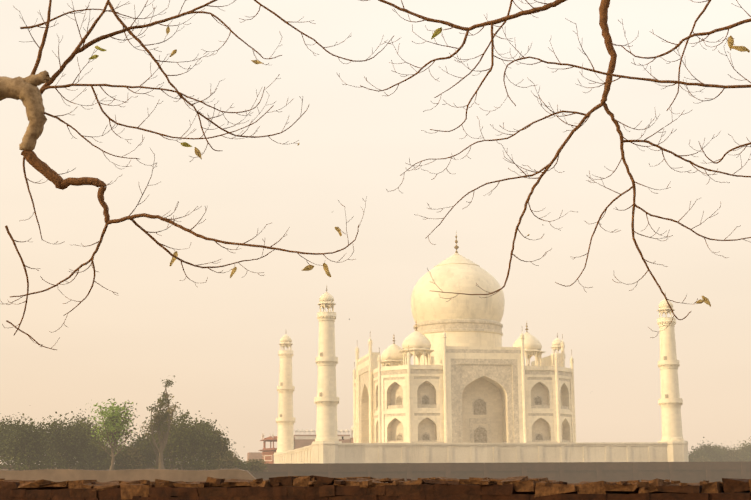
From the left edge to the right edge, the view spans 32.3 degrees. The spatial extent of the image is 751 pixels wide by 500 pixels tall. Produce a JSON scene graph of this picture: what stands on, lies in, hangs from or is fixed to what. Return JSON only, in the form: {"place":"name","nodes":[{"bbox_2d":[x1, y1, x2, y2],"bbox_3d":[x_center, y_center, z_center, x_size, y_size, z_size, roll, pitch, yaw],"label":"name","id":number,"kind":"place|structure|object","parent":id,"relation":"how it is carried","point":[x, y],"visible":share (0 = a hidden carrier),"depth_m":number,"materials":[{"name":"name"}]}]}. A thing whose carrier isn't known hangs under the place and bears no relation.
{"place":"outdoors","nodes":[
{"label":"outdoors","id":0,"kind":"place"},
{"bbox_2d":[0,468,255,481],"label":"river bank ground","id":1,"kind":"structure","parent":0,"point":[107,475],"depth_m":177.85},
{"bbox_2d":[0,412,53,469],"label":"tree","id":2,"kind":"object","parent":1,"relation":"on","point":[2,428],"visible":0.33,"depth_m":195.75,"materials":[{"name":"green plant"}]},
{"bbox_2d":[0,413,75,470],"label":"tree","id":3,"kind":"object","parent":1,"relation":"on","point":[25,448],"visible":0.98,"depth_m":183.86,"materials":[{"name":"green plant"}]},
{"bbox_2d":[21,423,88,468],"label":"tree","id":4,"kind":"object","parent":1,"relation":"on","point":[52,458],"visible":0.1,"depth_m":199.68,"materials":[{"name":"green plant"}]},
{"bbox_2d":[38,411,103,469],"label":"tree","id":5,"kind":"object","parent":1,"relation":"on","point":[70,441],"visible":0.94,"depth_m":191.38,"materials":[{"name":"green plant"}]},
{"bbox_2d":[52,409,101,468],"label":"tree","id":6,"kind":"object","parent":1,"relation":"on","point":[84,419],"visible":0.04,"depth_m":204.72,"materials":[{"name":"green plant"}]},
{"bbox_2d":[77,440,125,469],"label":"bush","id":7,"kind":"object","parent":1,"relation":"on","point":[100,457],"visible":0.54,"depth_m":199.07,"materials":[{"name":"green plant"}]},
{"bbox_2d":[84,398,145,469],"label":"tree","id":8,"kind":"object","parent":1,"relation":"on","point":[115,427],"visible":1,"depth_m":182.31,"materials":[{"name":"green plant"}]},
{"bbox_2d":[99,442,148,469],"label":"bush","id":9,"kind":"object","parent":1,"relation":"on","point":[130,457],"visible":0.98,"depth_m":196.96,"materials":[{"name":"green plant"}]},
{"bbox_2d":[114,429,155,468],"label":"tree","id":10,"kind":"object","parent":1,"relation":"on","point":[139,439],"visible":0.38,"depth_m":205.34,"materials":[{"name":"green plant"}]},
{"bbox_2d":[140,414,164,468],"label":"tree","id":11,"kind":"object","parent":1,"relation":"on","point":[154,448],"visible":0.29,"depth_m":196.42,"materials":[{"name":"green plant"}]},
{"bbox_2d":[145,375,179,468],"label":"tree","id":12,"kind":"object","parent":1,"relation":"on","point":[161,417],"visible":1,"depth_m":186.53,"materials":[{"name":"green plant"}]},
{"bbox_2d":[138,416,191,469],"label":"tree","id":13,"kind":"object","parent":1,"relation":"on","point":[153,454],"visible":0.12,"depth_m":201.61,"materials":[{"name":"green plant"}]},
{"bbox_2d":[153,410,188,468],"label":"tree","id":14,"kind":"object","parent":1,"relation":"on","point":[171,465],"visible":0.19,"depth_m":193.94,"materials":[{"name":"green plant"}]},
{"bbox_2d":[143,404,225,469],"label":"tree","id":15,"kind":"object","parent":1,"relation":"on","point":[186,441],"visible":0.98,"depth_m":191.52,"materials":[{"name":"green plant"}]},
{"bbox_2d":[173,413,227,469],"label":"tree","id":16,"kind":"object","parent":1,"relation":"on","point":[203,423],"visible":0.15,"depth_m":208.60,"materials":[{"name":"green plant"}]},
{"bbox_2d":[187,427,235,469],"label":"tree","id":17,"kind":"object","parent":1,"relation":"on","point":[221,447],"visible":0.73,"depth_m":194.96,"materials":[{"name":"green plant"}]},
{"bbox_2d":[220,449,239,468],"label":"bush","id":18,"kind":"object","parent":1,"relation":"on","point":[233,462],"visible":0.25,"depth_m":203.81,"materials":[{"name":"green plant"}]},
{"bbox_2d":[225,455,251,469],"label":"bush","id":19,"kind":"object","parent":1,"relation":"on","point":[242,465],"visible":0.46,"depth_m":211.41,"materials":[{"name":"green plant"}]},
{"bbox_2d":[246,457,269,472],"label":"bush","id":20,"kind":"object","parent":1,"relation":"on","point":[257,465],"visible":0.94,"depth_m":214.88,"materials":[{"name":"green plant"}]},
{"bbox_2d":[258,432,294,463],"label":"riverside tower","id":21,"kind":"structure","parent":0,"point":[267,455],"depth_m":466.30,"materials":[{"name":"red stone"}]},
{"bbox_2d":[247,425,352,461],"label":"building","id":22,"kind":"structure","parent":0,"point":[300,441],"depth_m":688.54,"materials":[{"name":"stone"}]},
{"bbox_2d":[0,0,750,464],"label":"sky","id":23,"kind":"structure","parent":0,"point":[219,338],"materials":[{"name":"beige"}]},
{"label":"ground","id":24,"kind":"structure","parent":0,"visible":0},
{"bbox_2d":[0,0,399,349],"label":"tree","id":25,"kind":"object","parent":24,"relation":"on","point":[27,92],"visible":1,"depth_m":15.00,"materials":[{"name":"brown plant"}]},
{"bbox_2d":[0,475,750,499],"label":"brick garden wall","id":26,"kind":"structure","parent":24,"relation":"on","point":[312,487],"depth_m":6.37,"materials":[{"name":"brown brick"}]},
{"bbox_2d":[0,461,750,482],"bbox_3d":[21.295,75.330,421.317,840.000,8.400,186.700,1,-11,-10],"label":"river","id":27,"kind":"structure","parent":24,"relation":"on","point":[681,472],"depth_m":332.46,"materials":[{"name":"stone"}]},
{"bbox_2d":[273,334,295,463],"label":"minaret","id":28,"kind":"object","parent":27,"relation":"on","point":[285,420],"visible":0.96,"depth_m":436.62,"materials":[{"name":"stone"}]},
{"bbox_2d":[311,286,341,462],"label":"minaret","id":29,"kind":"object","parent":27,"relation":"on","point":[326,400],"visible":1,"depth_m":342.55,"materials":[{"name":"stone"}]},
{"bbox_2d":[278,442,686,463],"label":"plinth","id":30,"kind":"structure","parent":27,"relation":"on","point":[495,452],"depth_m":347.91,"materials":[{"name":"white stone"}]},
{"bbox_2d":[352,331,575,442],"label":"mausoleum building","id":31,"kind":"structure","parent":30,"relation":"on","point":[461,394],"depth_m":373.61,"materials":[{"name":"white stone"}]},
{"bbox_2d":[411,235,504,364],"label":"dome","id":32,"kind":"structure","parent":31,"relation":"on","point":[464,320],"depth_m":393.49,"materials":[{"name":"white stone"}]},
{"bbox_2d":[381,322,544,366],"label":"small domed kiosks","id":33,"kind":"object","parent":31,"relation":"on","point":[416,341],"visible":0.56,"depth_m":385.48,"materials":[{"name":"white stone"}]},
{"bbox_2d":[551,333,565,356],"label":"taj mahal minaret","id":34,"kind":"object","parent":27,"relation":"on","point":[556,343],"visible":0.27,"depth_m":458.14,"materials":[{"name":"stone"}]},
{"bbox_2d":[657,294,688,461],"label":"minaret","id":35,"kind":"object","parent":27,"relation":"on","point":[670,402],"visible":0.94,"depth_m":359.93,"materials":[{"name":"stone"}]},
{"bbox_2d":[688,446,717,461],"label":"bush","id":36,"kind":"object","parent":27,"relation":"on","point":[694,455],"visible":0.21,"depth_m":426.15,"materials":[{"name":"green plant"}]},
{"bbox_2d":[688,437,731,461],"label":"tree","id":37,"kind":"object","parent":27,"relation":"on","point":[713,452],"visible":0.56,"depth_m":435.90,"materials":[{"name":"green plant"}]},
{"bbox_2d":[715,443,731,452],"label":"tree","id":38,"kind":"object","parent":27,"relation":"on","point":[719,447],"visible":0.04,"depth_m":451.84,"materials":[{"name":"green plant"}]},
{"bbox_2d":[719,446,750,461],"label":"bush","id":39,"kind":"object","parent":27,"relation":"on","point":[735,456],"visible":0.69,"depth_m":440.25,"materials":[{"name":"green plant"}]},
{"bbox_2d":[733,439,750,460],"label":"tree","id":40,"kind":"object","parent":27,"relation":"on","point":[743,448],"visible":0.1,"depth_m":467.08,"materials":[{"name":"green plant"}]},
{"bbox_2d":[741,436,750,458],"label":"tree","id":41,"kind":"object","parent":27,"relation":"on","point":[747,447],"visible":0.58,"depth_m":456.96,"materials":[{"name":"green plant"}]},
{"bbox_2d":[336,0,750,337],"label":"tree","id":42,"kind":"object","parent":24,"relation":"on","point":[603,18],"visible":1,"depth_m":13.86,"materials":[{"name":"brown plant"}]}
]}

